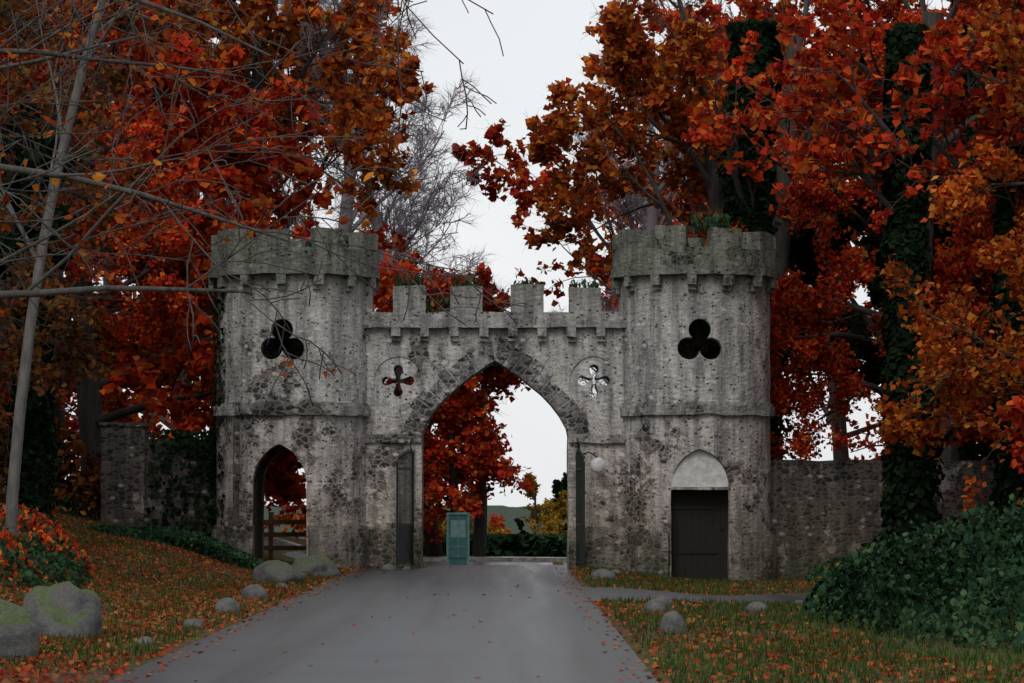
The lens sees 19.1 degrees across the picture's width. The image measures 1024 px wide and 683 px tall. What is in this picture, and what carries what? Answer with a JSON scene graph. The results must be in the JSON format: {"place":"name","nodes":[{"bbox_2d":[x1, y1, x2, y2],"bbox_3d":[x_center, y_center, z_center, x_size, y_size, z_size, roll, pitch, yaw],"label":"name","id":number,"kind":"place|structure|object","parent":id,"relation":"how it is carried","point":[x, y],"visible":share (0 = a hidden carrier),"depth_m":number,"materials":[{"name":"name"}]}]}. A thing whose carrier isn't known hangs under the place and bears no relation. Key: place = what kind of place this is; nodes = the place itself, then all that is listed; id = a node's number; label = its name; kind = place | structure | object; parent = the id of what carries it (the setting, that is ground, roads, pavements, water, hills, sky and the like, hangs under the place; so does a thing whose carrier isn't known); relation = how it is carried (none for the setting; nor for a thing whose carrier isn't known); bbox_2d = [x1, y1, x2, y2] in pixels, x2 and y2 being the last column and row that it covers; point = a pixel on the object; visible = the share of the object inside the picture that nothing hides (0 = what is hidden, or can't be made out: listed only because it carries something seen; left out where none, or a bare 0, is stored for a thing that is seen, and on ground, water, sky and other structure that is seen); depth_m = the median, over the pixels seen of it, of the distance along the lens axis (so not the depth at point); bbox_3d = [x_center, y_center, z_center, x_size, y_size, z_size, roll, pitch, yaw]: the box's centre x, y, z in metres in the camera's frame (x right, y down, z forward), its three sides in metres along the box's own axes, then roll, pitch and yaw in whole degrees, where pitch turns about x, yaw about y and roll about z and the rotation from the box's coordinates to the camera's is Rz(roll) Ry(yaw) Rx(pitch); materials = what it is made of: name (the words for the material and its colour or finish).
{"place":"outdoors","nodes":[
{"label":"outdoors","id":0,"kind":"place"},
{"bbox_2d":[233,417,262,557],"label":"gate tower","id":1,"kind":"structure","parent":0,"point":[258,528],"depth_m":74.12,"materials":[{"name":"grey stone"}]},
{"bbox_2d":[0,478,566,561],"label":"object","id":2,"kind":"structure","parent":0,"point":[514,559],"depth_m":99.76,"materials":[{"name":"concrete"}]},
{"bbox_2d":[146,213,730,537],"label":"gate vegetation","id":3,"kind":"object","parent":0,"point":[184,443],"visible":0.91,"depth_m":75.14,"materials":[{"name":"plant"}]},
{"bbox_2d":[366,327,624,567],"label":"gate wall","id":4,"kind":"structure","parent":0,"point":[557,355],"depth_m":75.04,"materials":[{"name":"grey stone"}]},
{"bbox_2d":[396,438,413,565],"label":"iron gate","id":5,"kind":"structure","parent":4,"relation":"attached to","point":[404,540],"depth_m":73.91,"materials":[{"name":"metal"}]},
{"bbox_2d":[375,357,614,403],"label":"gate roundels","id":6,"kind":"object","parent":4,"relation":"attached to","point":[410,368],"visible":1,"depth_m":75.08,"materials":[{"name":"grey stone"}]},
{"bbox_2d":[364,284,626,569],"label":"gate wall trim","id":7,"kind":"structure","parent":4,"relation":"attached to","point":[603,546],"depth_m":74.96,"materials":[{"name":"grey stone"}]},
{"bbox_2d":[404,336,588,435],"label":"arch stones","id":8,"kind":"object","parent":4,"relation":"attached to","point":[438,388],"visible":1,"depth_m":75.03,"materials":[{"name":"grey stone"}]},
{"bbox_2d":[576,438,584,565],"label":"iron gate","id":9,"kind":"structure","parent":4,"relation":"attached to","point":[580,510],"depth_m":73.84,"materials":[{"name":"metal"}]},
{"bbox_2d":[578,444,605,472],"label":"lamp","id":10,"kind":"object","parent":4,"relation":"attached to","point":[597,465],"visible":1,"depth_m":74.52,"materials":[{"name":"white glass"}]},
{"bbox_2d":[3,486,1002,682],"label":"road","id":11,"kind":"structure","parent":0,"point":[543,634],"depth_m":37.16,"materials":[{"name":"grey asphalt"}]},
{"bbox_2d":[447,513,469,564],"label":"info cabinet","id":12,"kind":"object","parent":11,"relation":"on","point":[458,538],"visible":0.89,"depth_m":90.15,"materials":[{"name":"teal metal"}]},
{"bbox_2d":[64,0,949,506],"label":"sky","id":13,"kind":"structure","parent":0,"point":[541,41],"materials":[{"name":"white"}]},
{"bbox_2d":[0,490,1023,682],"bbox_3d":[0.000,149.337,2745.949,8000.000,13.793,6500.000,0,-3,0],"label":"ground","id":14,"kind":"structure","parent":0,"point":[510,514],"depth_m":38.33,"materials":[{"name":"plant"}]},
{"bbox_2d":[0,598,38,659],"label":"stone","id":15,"kind":"object","parent":14,"relation":"on","point":[19,631],"visible":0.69,"depth_m":31.62,"materials":[{"name":"grey stone"}]},
{"bbox_2d":[0,113,91,279],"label":"tree","id":16,"kind":"object","parent":14,"relation":"on","point":[62,210],"visible":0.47,"depth_m":56.78,"materials":[{"name":"brown plant"}]},
{"bbox_2d":[0,503,93,589],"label":"bush","id":17,"kind":"object","parent":14,"relation":"on","point":[27,554],"visible":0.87,"depth_m":47.49,"materials":[{"name":"green plant"}]},
{"bbox_2d":[0,398,100,518],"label":"ivy","id":18,"kind":"object","parent":14,"relation":"on","point":[75,489],"visible":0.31,"depth_m":75.97,"materials":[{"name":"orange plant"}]},
{"bbox_2d":[22,581,102,638],"bbox_3d":[-5.479,3.329,36.819,1.037,0.863,1.469,0,-3,-7],"label":"stone","id":19,"kind":"object","parent":14,"relation":"on","point":[66,608],"visible":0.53,"depth_m":36.49,"materials":[{"name":"grey stone"}]},
{"bbox_2d":[0,39,139,285],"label":"tree","id":20,"kind":"object","parent":14,"relation":"on","point":[73,265],"visible":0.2,"depth_m":70.19,"materials":[{"name":"red plant"}]},
{"bbox_2d":[0,0,150,413],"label":"tree","id":21,"kind":"object","parent":14,"relation":"on","point":[67,349],"visible":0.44,"depth_m":62.45,"materials":[{"name":"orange plant"}]},
{"bbox_2d":[0,35,164,476],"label":"tree","id":22,"kind":"object","parent":14,"relation":"on","point":[150,58],"depth_m":109.86,"materials":[{"name":"brown plant"}]},
{"bbox_2d":[0,0,167,524],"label":"tree","id":23,"kind":"object","parent":14,"relation":"on","point":[38,454],"visible":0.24,"depth_m":65.67,"materials":[{"name":"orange plant"}]},
{"bbox_2d":[14,282,174,474],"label":"tree","id":24,"kind":"object","parent":14,"relation":"on","point":[73,425],"visible":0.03,"depth_m":122.99,"materials":[{"name":"red plant"}]},
{"bbox_2d":[0,0,209,480],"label":"tree","id":25,"kind":"object","parent":14,"relation":"on","point":[45,381],"visible":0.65,"depth_m":49.60,"materials":[{"name":"brown plant"}]},
{"bbox_2d":[0,0,239,560],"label":"tree trunk","id":26,"kind":"object","parent":14,"relation":"on","point":[11,512],"visible":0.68,"depth_m":46.99,"materials":[{"name":"grey plant"}]},
{"bbox_2d":[0,31,271,484],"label":"tree","id":27,"kind":"object","parent":14,"relation":"on","point":[59,414],"visible":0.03,"depth_m":91.72,"materials":[{"name":"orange plant"}]},
{"bbox_2d":[0,0,282,409],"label":"tree","id":28,"kind":"object","parent":14,"relation":"on","point":[149,313],"visible":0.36,"depth_m":78.18,"materials":[{"name":"red plant"}]},
{"bbox_2d":[137,636,153,644],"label":"stone","id":29,"kind":"object","parent":14,"relation":"on","point":[146,639],"visible":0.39,"depth_m":34.80,"materials":[{"name":"grey stone"}]},
{"bbox_2d":[88,524,264,568],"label":"ivy","id":30,"kind":"object","parent":14,"relation":"on","point":[203,544],"depth_m":69.45,"materials":[{"name":"green plant"}]},
{"bbox_2d":[65,204,298,471],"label":"tree","id":31,"kind":"object","parent":14,"relation":"on","point":[106,281],"visible":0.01,"depth_m":142.96,"materials":[{"name":"red plant"}]},
{"bbox_2d":[0,0,373,422],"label":"tree","id":32,"kind":"object","parent":14,"relation":"on","point":[135,347],"visible":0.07,"depth_m":85.30,"materials":[{"name":"red plant"}]},
{"bbox_2d":[183,619,204,627],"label":"stone","id":33,"kind":"object","parent":14,"relation":"on","point":[198,622],"visible":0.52,"depth_m":39.56,"materials":[{"name":"grey stone"}]},
{"bbox_2d":[4,0,422,555],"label":"tree","id":34,"kind":"object","parent":14,"relation":"on","point":[251,178],"visible":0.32,"depth_m":83.53,"materials":[{"name":"red plant"}]},
{"bbox_2d":[214,597,239,613],"bbox_3d":[-4.183,3.906,44.650,0.378,0.294,0.383,1,-3,-22],"label":"stone","id":35,"kind":"object","parent":14,"relation":"on","point":[233,605],"visible":0.62,"depth_m":44.53,"materials":[{"name":"grey stone"}]},
{"bbox_2d":[66,5,405,429],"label":"tree","id":36,"kind":"object","parent":14,"relation":"on","point":[149,415],"visible":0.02,"depth_m":128.98,"materials":[{"name":"red plant"}]},
{"bbox_2d":[241,584,266,599],"bbox_3d":[-4.324,4.235,51.050,0.462,0.318,0.436,2,-3,-30],"label":"stone","id":37,"kind":"object","parent":14,"relation":"on","point":[253,590],"visible":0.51,"depth_m":50.90,"materials":[{"name":"grey stone"}]},
{"bbox_2d":[0,0,526,424],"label":"bare branches","id":38,"kind":"object","parent":14,"relation":"on","point":[262,200],"visible":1,"depth_m":26.46,"materials":[{"name":"grey plant"}]},
{"bbox_2d":[93,0,440,429],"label":"tree","id":39,"kind":"object","parent":14,"relation":"on","point":[374,120],"visible":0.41,"depth_m":104.38,"materials":[{"name":"orange plant"}]},
{"bbox_2d":[253,560,304,583],"bbox_3d":[-4.685,4.670,60.845,1.052,0.594,0.895,-2,-4,38],"label":"stone","id":40,"kind":"object","parent":14,"relation":"on","point":[272,570],"visible":0.64,"depth_m":60.51,"materials":[{"name":"grey stone"}]},
{"bbox_2d":[275,583,287,588],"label":"stone","id":41,"kind":"object","parent":14,"relation":"on","point":[283,584],"visible":0.44,"depth_m":56.77,"materials":[{"name":"grey stone"}]},
{"bbox_2d":[263,512,306,559],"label":"timber fence","id":42,"kind":"object","parent":14,"relation":"on","point":[270,534],"visible":0.12,"depth_m":79.36,"materials":[{"name":"brown wood"}]},
{"bbox_2d":[264,457,305,539],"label":"tree","id":43,"kind":"object","parent":14,"relation":"on","point":[289,508],"visible":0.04,"depth_m":110.51,"materials":[{"name":"red plant"}]},
{"bbox_2d":[216,273,366,557],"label":"tower","id":44,"kind":"structure","parent":14,"relation":"on","point":[329,322],"depth_m":74.03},
{"bbox_2d":[282,501,305,539],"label":"tree","id":45,"kind":"object","parent":14,"relation":"on","point":[300,529],"visible":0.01,"depth_m":232.02,"materials":[{"name":"orange plant"}]},
{"bbox_2d":[209,228,379,568],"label":"tower stone trim","id":46,"kind":"structure","parent":14,"relation":"on","point":[342,545],"depth_m":74.00,"materials":[{"name":"grey stone"}]},
{"bbox_2d":[291,554,341,576],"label":"stone","id":47,"kind":"object","parent":14,"relation":"on","point":[318,564],"visible":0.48,"depth_m":65.99,"materials":[{"name":"grey stone"}]},
{"bbox_2d":[166,0,517,556],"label":"tree","id":48,"kind":"object","parent":14,"relation":"on","point":[192,422],"visible":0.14,"depth_m":108.05,"materials":[{"name":"red plant"}]},
{"bbox_2d":[229,0,489,382],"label":"tree","id":49,"kind":"object","parent":14,"relation":"on","point":[436,176],"visible":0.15,"depth_m":118.28,"materials":[{"name":"grey plant"}]},
{"bbox_2d":[274,105,498,382],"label":"tree","id":50,"kind":"object","parent":14,"relation":"on","point":[469,267],"visible":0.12,"depth_m":150.50,"materials":[{"name":"grey plant"}]},
{"bbox_2d":[381,564,395,570],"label":"stone","id":51,"kind":"object","parent":14,"relation":"on","point":[388,567],"visible":0.66,"depth_m":71.29,"materials":[{"name":"grey stone"}]},
{"bbox_2d":[301,429,480,543],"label":"tree","id":52,"kind":"object","parent":14,"relation":"on","point":[437,508],"visible":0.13,"depth_m":104.41,"materials":[{"name":"red plant"}]},
{"bbox_2d":[384,370,494,508],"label":"tree","id":53,"kind":"object","parent":14,"relation":"on","point":[389,381],"visible":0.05,"depth_m":111.19,"materials":[{"name":"red plant"}]},
{"bbox_2d":[434,504,446,528],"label":"tree","id":54,"kind":"object","parent":14,"relation":"on","point":[442,525],"visible":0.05,"depth_m":214.56,"materials":[{"name":"orange plant"}]},
{"bbox_2d":[399,379,488,513],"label":"tree","id":55,"kind":"object","parent":14,"relation":"on","point":[447,408],"visible":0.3,"depth_m":105.11,"materials":[{"name":"red plant"}]},
{"bbox_2d":[439,490,515,533],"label":"tree","id":56,"kind":"object","parent":14,"relation":"on","point":[490,529],"visible":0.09,"depth_m":175.19,"materials":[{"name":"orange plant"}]},
{"bbox_2d":[423,363,534,556],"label":"tree","id":57,"kind":"object","parent":14,"relation":"on","point":[481,450],"visible":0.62,"depth_m":104.70,"materials":[{"name":"red plant"}]},
{"bbox_2d":[423,533,566,556],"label":"hedge","id":58,"kind":"object","parent":14,"relation":"on","point":[526,545],"visible":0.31,"depth_m":138.99,"materials":[{"name":"green plant"}]},
{"bbox_2d":[488,513,510,533],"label":"tree","id":59,"kind":"object","parent":14,"relation":"on","point":[495,522],"visible":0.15,"depth_m":183.80,"materials":[{"name":"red plant"}]},
{"bbox_2d":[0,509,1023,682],"bbox_3d":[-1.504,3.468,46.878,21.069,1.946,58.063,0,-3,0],"label":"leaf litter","id":60,"kind":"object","parent":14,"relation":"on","point":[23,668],"visible":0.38,"depth_m":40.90,"materials":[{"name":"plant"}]},
{"bbox_2d":[514,480,566,534],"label":"tree","id":61,"kind":"object","parent":14,"relation":"on","point":[558,487],"visible":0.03,"depth_m":168.90,"materials":[{"name":"green plant"}]},
{"bbox_2d":[521,472,566,534],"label":"tree","id":62,"kind":"object","parent":14,"relation":"on","point":[554,514],"visible":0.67,"depth_m":159.55,"materials":[{"name":"yellow plant"}]},
{"bbox_2d":[99,422,999,578],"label":"gate side walls","id":63,"kind":"structure","parent":14,"relation":"on","point":[823,511],"depth_m":75.36,"materials":[{"name":"grey stone"}]},
{"bbox_2d":[550,472,566,532],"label":"tree","id":64,"kind":"object","parent":14,"relation":"on","point":[564,481],"visible":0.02,"depth_m":177.64,"materials":[{"name":"green plant"}]},
{"bbox_2d":[550,275,618,453],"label":"tree","id":65,"kind":"object","parent":14,"relation":"on","point":[593,381],"visible":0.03,"depth_m":104.08,"materials":[{"name":"red plant"}]},
{"bbox_2d":[590,569,615,580],"bbox_3d":[1.911,4.941,64.127,0.545,0.299,0.523,0,-3,9],"label":"stone","id":66,"kind":"object","parent":14,"relation":"on","point":[602,573],"visible":0.51,"depth_m":63.96,"materials":[{"name":"grey stone"}]},
{"bbox_2d":[643,599,666,612],"bbox_3d":[2.107,3.913,44.653,0.352,0.262,0.358,0,-3,-6],"label":"stone","id":67,"kind":"object","parent":14,"relation":"on","point":[655,604],"visible":0.56,"depth_m":44.53,"materials":[{"name":"grey stone"}]},
{"bbox_2d":[450,0,875,349],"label":"tree","id":68,"kind":"object","parent":14,"relation":"on","point":[493,135],"visible":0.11,"depth_m":121.41,"materials":[{"name":"red plant"}]},
{"bbox_2d":[655,596,672,606],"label":"stone","id":69,"kind":"object","parent":14,"relation":"on","point":[666,600],"visible":0.38,"depth_m":47.05,"materials":[{"name":"grey stone"}]},
{"bbox_2d":[660,611,684,633],"bbox_3d":[1.999,3.533,37.869,0.321,0.356,0.322,0,-3,1],"label":"stone","id":70,"kind":"object","parent":14,"relation":"on","point":[670,620],"visible":0.58,"depth_m":37.76,"materials":[{"name":"grey stone"}]},
{"bbox_2d":[571,48,793,395],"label":"tree","id":71,"kind":"object","parent":14,"relation":"on","point":[649,220],"visible":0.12,"depth_m":114.24,"materials":[{"name":"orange plant"}]},
{"bbox_2d":[610,225,777,581],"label":"stone trim","id":72,"kind":"structure","parent":14,"relation":"on","point":[727,254],"depth_m":74.03,"materials":[{"name":"grey stone"}]},
{"bbox_2d":[619,273,770,580],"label":"tower","id":73,"kind":"structure","parent":14,"relation":"on","point":[673,323],"depth_m":74.08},
{"bbox_2d":[671,450,727,486],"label":"arched stone panel","id":74,"kind":"object","parent":73,"relation":"attached to","point":[699,468],"visible":1,"depth_m":73.81,"materials":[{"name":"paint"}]},
{"bbox_2d":[671,490,727,580],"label":"door","id":75,"kind":"structure","parent":73,"relation":"in","point":[699,533],"depth_m":74.08,"materials":[{"name":"black wood"}]},
{"bbox_2d":[519,0,878,283],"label":"tree","id":76,"kind":"object","parent":14,"relation":"on","point":[630,57],"visible":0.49,"depth_m":105.70,"materials":[{"name":"orange plant"}]},
{"bbox_2d":[582,91,852,356],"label":"tree","id":77,"kind":"object","parent":14,"relation":"on","point":[596,257],"visible":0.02,"depth_m":149.33,"materials":[{"name":"red plant"}]},
{"bbox_2d":[746,601,768,612],"bbox_3d":[3.598,3.918,44.656,0.344,0.197,0.335,1,-3,-21],"label":"stone","id":78,"kind":"object","parent":14,"relation":"on","point":[759,605],"visible":0.53,"depth_m":44.54,"materials":[{"name":"grey stone"}]},
{"bbox_2d":[681,0,894,459],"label":"tree","id":79,"kind":"object","parent":14,"relation":"on","point":[749,49],"visible":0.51,"depth_m":82.22,"materials":[{"name":"green plant"}]},
{"bbox_2d":[803,553,867,581],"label":"bush","id":80,"kind":"object","parent":14,"relation":"on","point":[819,571],"depth_m":72.93,"materials":[{"name":"green plant"}]},
{"bbox_2d":[692,4,997,484],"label":"tree","id":81,"kind":"object","parent":14,"relation":"on","point":[786,328],"visible":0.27,"depth_m":77.21,"materials":[{"name":"red plant"}]},
{"bbox_2d":[785,204,952,460],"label":"tree","id":82,"kind":"object","parent":14,"relation":"on","point":[837,453],"depth_m":135.98,"materials":[{"name":"red plant"}]},
{"bbox_2d":[861,275,884,396],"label":"tree","id":83,"kind":"object","parent":14,"relation":"on","point":[874,294],"visible":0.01,"depth_m":124.86,"materials":[{"name":"green plant"}]},
{"bbox_2d":[742,0,1023,551],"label":"tree","id":84,"kind":"object","parent":14,"relation":"on","point":[911,482],"visible":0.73,"depth_m":70.86,"materials":[{"name":"red plant"}]},
{"bbox_2d":[798,0,968,459],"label":"tree","id":85,"kind":"object","parent":14,"relation":"on","point":[887,9],"visible":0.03,"depth_m":108.67,"materials":[{"name":"red plant"}]},
{"bbox_2d":[788,0,992,459],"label":"tree","id":86,"kind":"object","parent":14,"relation":"on","point":[802,256],"visible":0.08,"depth_m":85.26,"materials":[{"name":"red plant"}]},
{"bbox_2d":[803,490,1023,653],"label":"bush","id":87,"kind":"object","parent":14,"relation":"on","point":[971,565],"visible":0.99,"depth_m":38.26,"materials":[{"name":"green plant"}]},
{"bbox_2d":[813,0,1023,540],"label":"tree","id":88,"kind":"object","parent":14,"relation":"on","point":[1002,201],"visible":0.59,"depth_m":65.51,"materials":[{"name":"red plant"}]},
{"bbox_2d":[870,0,1023,519],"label":"tree","id":89,"kind":"object","parent":14,"relation":"on","point":[959,198],"visible":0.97,"depth_m":61.74,"materials":[{"name":"orange plant"}]},
{"bbox_2d":[934,22,1013,392],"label":"tree","id":90,"kind":"object","parent":14,"relation":"on","point":[943,233],"visible":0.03,"depth_m":77.59,"materials":[{"name":"orange plant"}]},
{"bbox_2d":[934,3,1017,459],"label":"tree","id":91,"kind":"object","parent":14,"relation":"on","point":[982,450],"visible":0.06,"depth_m":77.59,"materials":[{"name":"orange plant"}]},
{"bbox_2d":[929,6,1023,397],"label":"tree","id":92,"kind":"object","parent":14,"relation":"on","point":[964,233],"visible":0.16,"depth_m":74.07,"materials":[{"name":"orange plant"}]},
{"bbox_2d":[936,300,1023,369],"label":"tree","id":93,"kind":"object","parent":14,"relation":"on","point":[978,345],"visible":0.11,"depth_m":70.03,"materials":[{"name":"orange plant"}]},
{"bbox_2d":[996,310,1023,473],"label":"tree","id":94,"kind":"object","parent":14,"relation":"on","point":[1015,414],"visible":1,"depth_m":55.11,"materials":[{"name":"orange plant"}]}
]}

